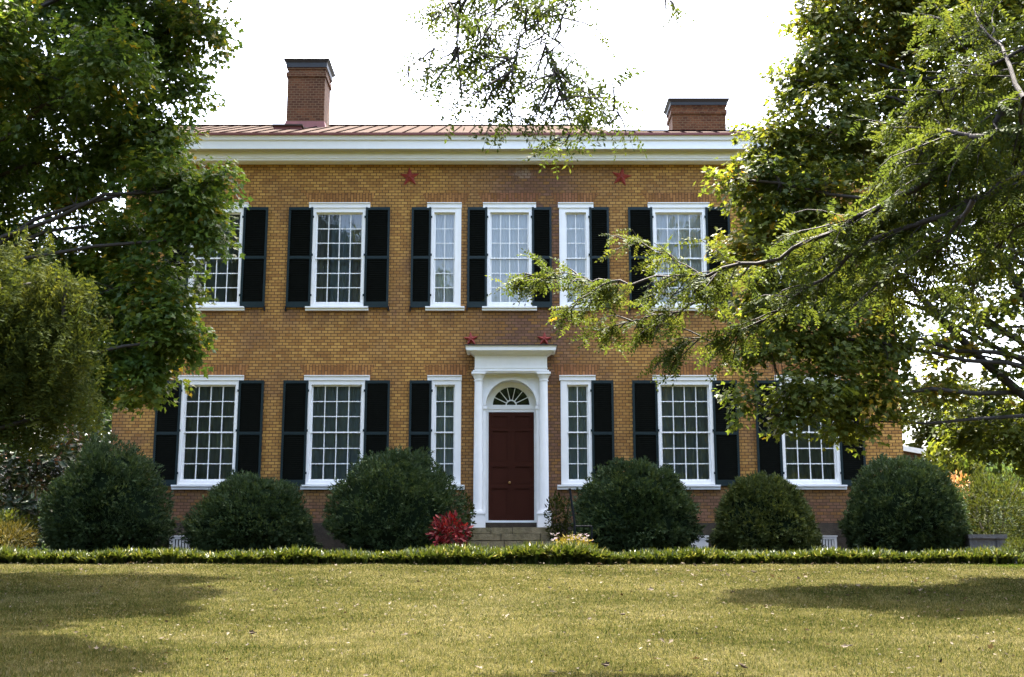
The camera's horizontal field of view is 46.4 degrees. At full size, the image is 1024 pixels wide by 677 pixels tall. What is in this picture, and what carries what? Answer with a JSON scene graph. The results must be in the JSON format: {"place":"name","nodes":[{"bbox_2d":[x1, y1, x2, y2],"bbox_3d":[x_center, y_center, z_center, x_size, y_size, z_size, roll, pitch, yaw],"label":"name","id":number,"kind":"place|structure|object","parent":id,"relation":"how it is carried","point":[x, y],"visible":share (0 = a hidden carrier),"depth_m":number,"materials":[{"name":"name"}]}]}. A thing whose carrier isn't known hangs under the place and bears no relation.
{"place":"outdoors","nodes":[
{"label":"outdoors","id":0,"kind":"place"},
{"bbox_2d":[0,562,1023,676],"bbox_3d":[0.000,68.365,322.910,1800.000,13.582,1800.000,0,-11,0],"label":"lawn","id":1,"kind":"structure","parent":0,"point":[528,666],"depth_m":13.86,"materials":[{"name":"plant"}]},
{"bbox_2d":[0,490,59,552],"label":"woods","id":2,"kind":"object","parent":1,"relation":"on","point":[43,547],"depth_m":104.71,"materials":[{"name":"green plant"}]},
{"bbox_2d":[0,299,112,550],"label":"background tree","id":3,"kind":"object","parent":1,"relation":"on","point":[4,490],"depth_m":59.80,"materials":[{"name":"green plant"}]},
{"bbox_2d":[0,221,116,466],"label":"drooping tree","id":4,"kind":"object","parent":1,"relation":"on","point":[41,314],"visible":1,"depth_m":11.10,"materials":[{"name":"green plant"}]},
{"bbox_2d":[5,379,112,491],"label":"background tree","id":5,"kind":"object","parent":1,"relation":"on","point":[107,428],"visible":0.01,"depth_m":44.05,"materials":[{"name":"green plant"}]},
{"bbox_2d":[0,0,253,420],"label":"maple tree","id":6,"kind":"object","parent":1,"relation":"on","point":[106,47],"visible":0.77,"depth_m":19.87,"materials":[{"name":"green plant"}]},
{"bbox_2d":[96,58,925,552],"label":"brick house","id":7,"kind":"structure","parent":1,"relation":"on","point":[364,306],"depth_m":30.59,"materials":[{"name":"brick"}]},
{"bbox_2d":[171,375,243,489],"bbox_3d":[-7.638,2.362,30.140,1.687,2.888,0.378,0,-11,0],"label":"window","id":8,"kind":"structure","parent":7,"relation":"in","point":[208,419],"depth_m":30.23,"materials":[{"name":"white paint"}]},
{"bbox_2d":[184,202,248,310],"bbox_3d":[-7.662,-2.100,31.051,1.601,2.884,0.497,0,-11,0],"label":"window","id":9,"kind":"structure","parent":7,"relation":"in","point":[225,280],"depth_m":31.09,"materials":[{"name":"white glass"}]},
{"bbox_2d":[300,375,369,489],"bbox_3d":[-4.438,2.362,30.140,1.678,2.888,0.379,0,-11,0],"label":"window","id":10,"kind":"structure","parent":7,"relation":"in","point":[336,403],"depth_m":30.25,"materials":[{"name":"white paint"}]},
{"bbox_2d":[305,202,370,310],"bbox_3d":[-4.491,-2.100,31.051,1.610,2.884,0.498,0,-11,0],"label":"window","id":11,"kind":"structure","parent":7,"relation":"in","point":[338,238],"depth_m":31.12,"materials":[{"name":"white glass"}]},
{"bbox_2d":[425,202,464,310],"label":"window","id":12,"kind":"structure","parent":7,"relation":"in","point":[445,279],"depth_m":31.04,"materials":[{"name":"white glass"}]},
{"bbox_2d":[427,375,464,489],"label":"window","id":13,"kind":"structure","parent":7,"relation":"in","point":[446,394],"depth_m":30.22,"materials":[{"name":"white paint"}]},
{"bbox_2d":[488,412,510,519],"bbox_3d":[-0.307,3.220,30.205,0.570,2.732,0.152,0,-11,0],"label":"door","id":14,"kind":"structure","parent":7,"relation":"in","point":[499,492],"depth_m":30.22,"materials":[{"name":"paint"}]},
{"bbox_2d":[482,202,536,310],"bbox_3d":[-0.064,-2.113,30.982,1.401,2.884,0.358,0,-11,0],"label":"window","id":15,"kind":"structure","parent":7,"relation":"in","point":[509,224],"depth_m":31.11,"materials":[{"name":"white glass"}]},
{"bbox_2d":[512,412,533,519],"bbox_3d":[0.271,3.227,30.241,0.570,2.732,0.080,0,-11,0],"label":"door","id":16,"kind":"structure","parent":7,"relation":"in","point":[522,422],"depth_m":30.22,"materials":[{"name":"paint"}]},
{"bbox_2d":[556,202,594,310],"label":"window","id":17,"kind":"structure","parent":7,"relation":"in","point":[574,242],"depth_m":31.11,"materials":[{"name":"white glass"}]},
{"bbox_2d":[557,375,595,489],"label":"window","id":18,"kind":"structure","parent":7,"relation":"in","point":[576,409],"depth_m":30.19,"materials":[{"name":"white paint"}]},
{"bbox_2d":[648,202,708,310],"bbox_3d":[4.341,-2.113,30.982,1.620,2.884,0.357,0,-11,0],"label":"window","id":19,"kind":"structure","parent":7,"relation":"in","point":[684,220],"depth_m":31.14,"materials":[{"name":"white glass"}]},
{"bbox_2d":[652,375,720,489],"bbox_3d":[4.372,2.362,30.140,1.634,2.888,0.379,0,-11,0],"label":"window","id":20,"kind":"structure","parent":7,"relation":"in","point":[685,409],"depth_m":30.25,"materials":[{"name":"white paint"}]},
{"bbox_2d":[774,375,846,489],"bbox_3d":[7.496,2.362,30.139,1.687,2.888,0.376,0,-11,0],"label":"window","id":21,"kind":"structure","parent":7,"relation":"in","point":[805,464],"depth_m":30.11,"materials":[{"name":"white paint"}]},
{"bbox_2d":[391,0,1023,390],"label":"locust tree","id":22,"kind":"object","parent":1,"relation":"on","point":[961,164],"visible":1,"depth_m":10.74,"materials":[{"name":"green plant"}]},
{"bbox_2d":[681,0,1023,490],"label":"maple tree","id":23,"kind":"object","parent":1,"relation":"on","point":[778,188],"visible":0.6,"depth_m":20.22,"materials":[{"name":"green plant"}]},
{"bbox_2d":[917,442,999,533],"bbox_3d":[11.624,4.362,31.781,2.439,3.210,2.437,0,-11,0],"label":"leafy shrub","id":24,"kind":"object","parent":1,"relation":"on","point":[955,466],"visible":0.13,"depth_m":31.36,"materials":[{"name":"green plant"}]},
{"bbox_2d":[901,371,1022,486],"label":"background tree","id":25,"kind":"object","parent":1,"relation":"on","point":[921,436],"visible":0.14,"depth_m":42.09,"materials":[{"name":"green plant"}]},
{"bbox_2d":[937,386,1023,552],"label":"background tree","id":26,"kind":"object","parent":1,"relation":"on","point":[1005,503],"depth_m":62.38,"materials":[{"name":"green plant"}]},
{"bbox_2d":[967,458,1023,552],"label":"leafy shrub","id":27,"kind":"object","parent":1,"relation":"on","point":[1010,474],"visible":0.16,"depth_m":32.30,"materials":[{"name":"green plant"}]},
{"label":"mulch bed","id":28,"kind":"structure","parent":1,"relation":"on","visible":0},
{"bbox_2d":[0,508,40,549],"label":"green shrub","id":29,"kind":"object","parent":28,"relation":"on","point":[8,516],"visible":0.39,"depth_m":27.61,"materials":[{"name":"green plant"}]},
{"bbox_2d":[0,519,41,549],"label":"yellow shrub","id":30,"kind":"object","parent":28,"relation":"on","point":[22,534],"visible":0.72,"depth_m":26.42,"materials":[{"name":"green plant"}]},
{"bbox_2d":[0,395,92,550],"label":"magnolia tree","id":31,"kind":"object","parent":28,"relation":"on","point":[10,501],"visible":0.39,"depth_m":29.37,"materials":[{"name":"green plant"}]},
{"bbox_2d":[35,430,178,552],"bbox_3d":[-9.161,3.688,27.477,3.350,3.238,2.521,0,-11,0],"label":"yew bush","id":32,"kind":"object","parent":28,"relation":"on","point":[101,497],"visible":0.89,"depth_m":26.73,"materials":[{"name":"green plant"}]},
{"bbox_2d":[0,543,424,563],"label":"lilyturf border","id":33,"kind":"object","parent":28,"relation":"on","point":[295,555],"visible":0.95,"depth_m":24.02,"materials":[{"name":"green plant"}]},
{"bbox_2d":[176,469,323,553],"bbox_3d":[-5.885,4.176,27.364,2.670,2.506,3.078,-9,-14,40],"label":"yew bush","id":34,"kind":"object","parent":28,"relation":"on","point":[248,510],"visible":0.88,"depth_m":26.69,"materials":[{"name":"green plant"}]},
{"bbox_2d":[321,444,473,553],"bbox_3d":[-2.582,3.874,27.405,3.499,2.962,3.076,0,-11,0],"label":"yew bush","id":35,"kind":"object","parent":28,"relation":"on","point":[399,499],"visible":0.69,"depth_m":26.53,"materials":[{"name":"green plant"}]},
{"bbox_2d":[426,510,473,546],"bbox_3d":[-1.371,4.280,25.878,1.029,1.154,0.945,-7,-13,32],"label":"red plant","id":36,"kind":"object","parent":28,"relation":"on","point":[445,526],"visible":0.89,"depth_m":25.78,"materials":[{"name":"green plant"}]},
{"bbox_2d":[454,492,476,542],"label":"shrub","id":37,"kind":"object","parent":28,"relation":"on","point":[467,507],"visible":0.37,"depth_m":28.22,"materials":[{"name":"green plant"}]},
{"bbox_2d":[406,538,620,564],"bbox_3d":[0.016,4.317,24.337,4.617,0.568,1.987,0,-11,0],"label":"lilyturf border","id":38,"kind":"object","parent":28,"relation":"on","point":[550,552],"visible":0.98,"depth_m":23.84,"materials":[{"name":"green plant"}]},
{"bbox_2d":[469,527,563,548],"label":"entrance steps","id":39,"kind":"structure","parent":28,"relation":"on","point":[491,537],"depth_m":28.52,"materials":[{"name":"stone"}]},
{"bbox_2d":[543,490,573,540],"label":"shrub","id":40,"kind":"object","parent":28,"relation":"on","point":[565,523],"visible":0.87,"depth_m":28.43,"materials":[{"name":"green plant"}]},
{"bbox_2d":[551,532,594,548],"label":"flower clump","id":41,"kind":"object","parent":28,"relation":"on","point":[563,539],"visible":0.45,"depth_m":24.62,"materials":[{"name":"yellow plant"}]},
{"bbox_2d":[568,488,592,544],"bbox_3d":[1.490,4.045,25.952,0.520,1.592,0.058,0,-11,0],"label":"handrail","id":42,"kind":"object","parent":28,"relation":"on","point":[573,515],"visible":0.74,"depth_m":25.94,"materials":[{"name":"metal"}]},
{"bbox_2d":[566,455,705,552],"bbox_3d":[2.843,4.106,27.592,3.260,2.784,2.959,0,-11,0],"label":"yew bush","id":43,"kind":"object","parent":28,"relation":"on","point":[639,503],"visible":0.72,"depth_m":26.72,"materials":[{"name":"green plant"}]},
{"bbox_2d":[705,470,825,552],"bbox_3d":[5.778,4.149,27.437,2.643,2.286,2.521,0,-11,0],"label":"yew bush","id":44,"kind":"object","parent":28,"relation":"on","point":[759,511],"visible":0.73,"depth_m":26.79,"materials":[{"name":"green plant"}]},
{"bbox_2d":[611,544,1023,563],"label":"lilyturf border","id":45,"kind":"object","parent":28,"relation":"on","point":[818,555],"visible":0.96,"depth_m":24.01,"materials":[{"name":"green plant"}]},
{"bbox_2d":[836,453,977,552],"bbox_3d":[8.963,3.944,27.532,2.986,2.724,2.878,0,-11,0],"label":"yew bush","id":46,"kind":"object","parent":28,"relation":"on","point":[901,505],"visible":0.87,"depth_m":26.64,"materials":[{"name":"green plant"}]},
{"bbox_2d":[951,470,969,550],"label":"rusty hydrangea","id":47,"kind":"object","parent":28,"relation":"on","point":[954,476],"visible":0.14,"depth_m":28.78,"materials":[{"name":"orange plant"}]},
{"bbox_2d":[960,534,1006,550],"bbox_3d":[10.551,4.698,26.692,0.861,0.626,0.500,0,-11,0],"label":"stone bench","id":48,"kind":"object","parent":28,"relation":"on","point":[979,540],"visible":0.48,"depth_m":26.52,"materials":[{"name":"grey stone"}]},
{"bbox_2d":[955,468,1023,549],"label":"willowy shrub","id":49,"kind":"object","parent":28,"relation":"on","point":[988,485],"visible":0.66,"depth_m":27.29,"materials":[{"name":"green plant"}]},
{"bbox_2d":[1001,536,1023,562],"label":"border shrub","id":50,"kind":"object","parent":28,"relation":"on","point":[1019,543],"visible":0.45,"depth_m":24.50,"materials":[{"name":"green plant"}]},
{"bbox_2d":[0,561,1023,676],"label":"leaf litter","id":51,"kind":"object","parent":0,"point":[765,605],"visible":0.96,"depth_m":15.54,"materials":[{"name":"brown plant"}]},
{"bbox_2d":[5,0,1023,509],"label":"sky","id":52,"kind":"structure","parent":0,"point":[720,56],"materials":[{"name":"white"}]}
]}

